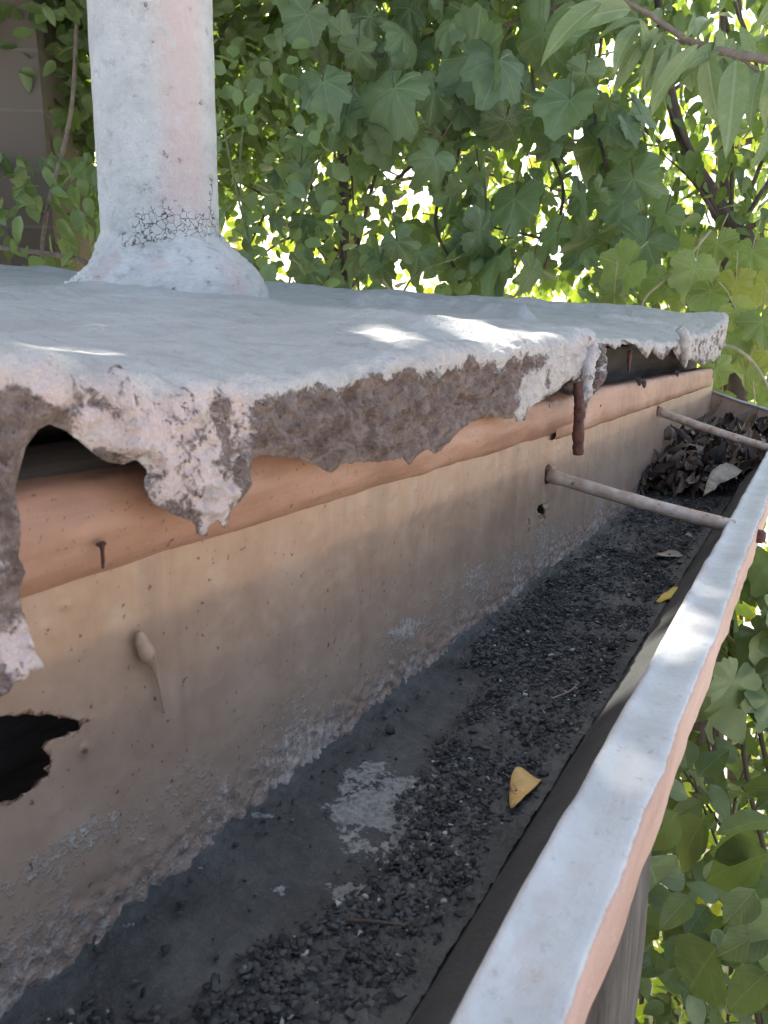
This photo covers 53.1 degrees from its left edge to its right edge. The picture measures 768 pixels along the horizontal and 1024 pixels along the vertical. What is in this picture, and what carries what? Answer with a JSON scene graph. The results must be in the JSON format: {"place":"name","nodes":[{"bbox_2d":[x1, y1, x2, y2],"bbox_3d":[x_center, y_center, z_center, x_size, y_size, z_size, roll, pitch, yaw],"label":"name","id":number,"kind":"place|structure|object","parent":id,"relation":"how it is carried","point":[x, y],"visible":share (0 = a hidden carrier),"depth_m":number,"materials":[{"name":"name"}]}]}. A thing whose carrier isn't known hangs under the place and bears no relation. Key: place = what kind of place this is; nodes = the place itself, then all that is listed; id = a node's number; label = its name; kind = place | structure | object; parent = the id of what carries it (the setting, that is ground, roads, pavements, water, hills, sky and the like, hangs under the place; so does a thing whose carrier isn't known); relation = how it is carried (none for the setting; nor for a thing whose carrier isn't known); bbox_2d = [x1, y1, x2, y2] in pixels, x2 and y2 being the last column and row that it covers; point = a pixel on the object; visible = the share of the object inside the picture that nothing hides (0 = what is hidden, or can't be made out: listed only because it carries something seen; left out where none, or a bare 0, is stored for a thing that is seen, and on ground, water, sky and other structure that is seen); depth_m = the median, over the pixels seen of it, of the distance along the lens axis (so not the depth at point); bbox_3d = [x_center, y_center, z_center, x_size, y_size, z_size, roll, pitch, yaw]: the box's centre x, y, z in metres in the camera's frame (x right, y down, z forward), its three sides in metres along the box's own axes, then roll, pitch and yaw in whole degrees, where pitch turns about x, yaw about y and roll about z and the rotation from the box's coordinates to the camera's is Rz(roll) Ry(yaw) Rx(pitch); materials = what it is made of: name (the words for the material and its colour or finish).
{"place":"outdoors","nodes":[
{"label":"outdoors","id":0,"kind":"place"},
{"bbox_2d":[94,0,767,376],"label":"sky","id":1,"kind":"structure","parent":0,"point":[422,198],"materials":[{"name":"white"}]},
{"bbox_2d":[637,377,767,1023],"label":"ground","id":2,"kind":"structure","parent":0,"point":[725,968],"depth_m":4.42,"materials":[{"name":"green plant"}]},
{"bbox_2d":[0,0,96,271],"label":"shrub","id":3,"kind":"object","parent":2,"relation":"on","point":[28,132],"depth_m":2.82,"materials":[{"name":"green plant"}]},
{"bbox_2d":[0,0,99,269],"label":"bush","id":4,"kind":"object","parent":2,"relation":"on","point":[83,169],"visible":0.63,"depth_m":2.66,"materials":[{"name":"green plant"}]},
{"bbox_2d":[68,146,225,214],"bbox_3d":[-1.550,-0.443,3.604,1.650,4.772,1.518,-3,13,-13],"label":"shady tree","id":5,"kind":"object","parent":2,"relation":"on","point":[221,202],"visible":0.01,"depth_m":3.28,"materials":[{"name":"green plant"}]},
{"bbox_2d":[0,505,542,801],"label":"brick house","id":6,"kind":"structure","parent":2,"relation":"on","point":[24,759],"depth_m":0.31,"materials":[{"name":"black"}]},
{"bbox_2d":[0,264,728,696],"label":"flat roof","id":7,"kind":"structure","parent":6,"relation":"on","point":[138,422],"depth_m":0.37,"materials":[{"name":"concrete"}]},
{"bbox_2d":[64,0,269,298],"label":"vent pipe","id":8,"kind":"object","parent":7,"relation":"on","point":[153,86],"visible":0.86,"depth_m":0.92,"materials":[{"name":"grey paint"}]},
{"bbox_2d":[0,0,656,257],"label":"overhanging tree","id":9,"kind":"object","parent":2,"relation":"on","point":[239,24],"visible":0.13,"depth_m":3.09,"materials":[{"name":"green plant"}]},
{"bbox_2d":[255,0,685,302],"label":"grape vine","id":10,"kind":"object","parent":9,"relation":"hanging from","point":[456,98],"visible":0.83,"depth_m":2.35,"materials":[{"name":"green plant"}]},
{"bbox_2d":[215,3,446,284],"bbox_3d":[-0.264,-0.490,3.684,1.208,4.824,1.551,0,13,0],"label":"shady tree","id":11,"kind":"object","parent":2,"relation":"on","point":[385,210],"visible":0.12,"depth_m":3.48,"materials":[{"name":"green plant"}]},
{"bbox_2d":[213,34,493,295],"bbox_3d":[-0.141,0.295,2.722,0.960,3.711,0.831,3,13,11],"label":"round leaved shrub","id":12,"kind":"object","parent":2,"relation":"on","point":[295,194],"visible":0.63,"depth_m":2.30,"materials":[{"name":"green plant"}]},
{"bbox_2d":[217,3,520,292],"bbox_3d":[-0.450,-1.938,6.322,3.282,6.505,2.753,0,13,-1],"label":"background tree","id":13,"kind":"object","parent":2,"relation":"on","point":[399,276],"visible":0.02,"depth_m":5.84,"materials":[{"name":"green plant"}]},
{"bbox_2d":[219,3,767,312],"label":"sapling","id":14,"kind":"object","parent":2,"relation":"on","point":[575,297],"visible":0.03,"depth_m":4.22,"materials":[{"name":"green plant"}]},
{"bbox_2d":[411,0,767,810],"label":"shady tree","id":15,"kind":"object","parent":2,"relation":"on","point":[565,282],"visible":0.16,"depth_m":3.32,"materials":[{"name":"green plant"}]},
{"bbox_2d":[443,0,767,743],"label":"background tree","id":16,"kind":"object","parent":2,"relation":"on","point":[707,167],"visible":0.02,"depth_m":5.28,"materials":[{"name":"green plant"}]},
{"bbox_2d":[585,849,651,1023],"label":"wooden post","id":17,"kind":"object","parent":2,"relation":"on","point":[615,1001],"visible":0.17,"depth_m":0.47,"materials":[{"name":"grey wood"}]},
{"bbox_2d":[0,379,767,1023],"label":"gutter","id":18,"kind":"object","parent":17,"relation":"on","point":[216,697],"visible":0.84,"depth_m":0.34,"materials":[{"name":"metal"}]},
{"bbox_2d":[33,490,731,1023],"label":"crumbs","id":19,"kind":"object","parent":18,"relation":"on","point":[415,888],"visible":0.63,"depth_m":0.37,"materials":[{"name":"black gravel"}]},
{"bbox_2d":[345,918,406,926],"bbox_3d":[-0.003,0.158,0.295,0.022,0.002,0.011,7,15,29],"label":"twig","id":20,"kind":"object","parent":19,"relation":"on","point":[351,920],"visible":1,"depth_m":0.29,"materials":[{"name":"brown wood"}]},
{"bbox_2d":[551,682,579,699],"bbox_3d":[0.116,0.113,0.489,0.009,0.002,0.032,7,15,29],"label":"twig","id":21,"kind":"object","parent":19,"relation":"on","point":[558,696],"visible":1,"depth_m":0.48,"materials":[{"name":"grey wood"}]},
{"bbox_2d":[93,490,730,1023],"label":"coating flakes","id":22,"kind":"object","parent":18,"relation":"on","point":[349,1012],"visible":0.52,"depth_m":0.48,"materials":[{"name":"black gravel"}]},
{"bbox_2d":[509,767,540,807],"bbox_3d":[0.067,0.136,0.380,0.012,0.008,0.036,7,15,29],"label":"fallen leaf","id":23,"kind":"object","parent":18,"relation":"on","point":[523,782],"visible":1,"depth_m":0.39,"materials":[{"name":"yellow plant"}]},
{"bbox_2d":[656,587,677,602],"bbox_3d":[0.250,0.071,0.672,0.011,0.005,0.053,8,15,33],"label":"fallen leaf","id":24,"kind":"object","parent":18,"relation":"on","point":[667,595],"visible":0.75,"depth_m":0.67,"materials":[{"name":"yellow plant"}]},
{"bbox_2d":[655,550,683,556],"bbox_3d":[0.293,0.044,0.793,0.032,0.004,0.020,-5,14,-22],"label":"dry leaf","id":25,"kind":"object","parent":18,"relation":"on","point":[674,553],"visible":1,"depth_m":0.80,"materials":[{"name":"grey plant"}]},
{"bbox_2d":[638,400,767,499],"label":"leaf litter","id":26,"kind":"object","parent":18,"relation":"on","point":[690,460],"visible":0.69,"depth_m":1.15,"materials":[{"name":"brown plant"}]},
{"bbox_2d":[703,463,741,496],"bbox_3d":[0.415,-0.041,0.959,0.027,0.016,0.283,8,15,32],"label":"dry leaf","id":27,"kind":"object","parent":18,"relation":"on","point":[721,473],"visible":1,"depth_m":1.01,"materials":[{"name":"grey plant"}]},
{"bbox_2d":[540,0,767,171],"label":"peach tree","id":28,"kind":"object","parent":2,"relation":"on","point":[731,89],"visible":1,"depth_m":1.42,"materials":[{"name":"green plant"}]},
{"bbox_2d":[598,213,767,407],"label":"young vine","id":29,"kind":"object","parent":2,"relation":"on","point":[689,280],"visible":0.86,"depth_m":2.17,"materials":[{"name":"green plant"}]},
{"bbox_2d":[614,0,767,1023],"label":"leaved tree","id":30,"kind":"object","parent":2,"relation":"on","point":[712,195],"visible":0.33,"depth_m":2.74,"materials":[{"name":"green plant"}]},
{"bbox_2d":[634,713,767,1023],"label":"dark shrub","id":31,"kind":"object","parent":2,"relation":"on","point":[701,944],"visible":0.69,"depth_m":1.28,"materials":[{"name":"green plant"}]},
{"bbox_2d":[635,401,767,1023],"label":"garden hedge","id":32,"kind":"object","parent":2,"relation":"on","point":[747,612],"visible":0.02,"depth_m":2.89,"materials":[{"name":"green plant"}]},
{"bbox_2d":[695,529,767,850],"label":"broad leaved bush","id":33,"kind":"object","parent":2,"relation":"on","point":[736,693],"visible":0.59,"depth_m":1.32,"materials":[{"name":"green plant"}]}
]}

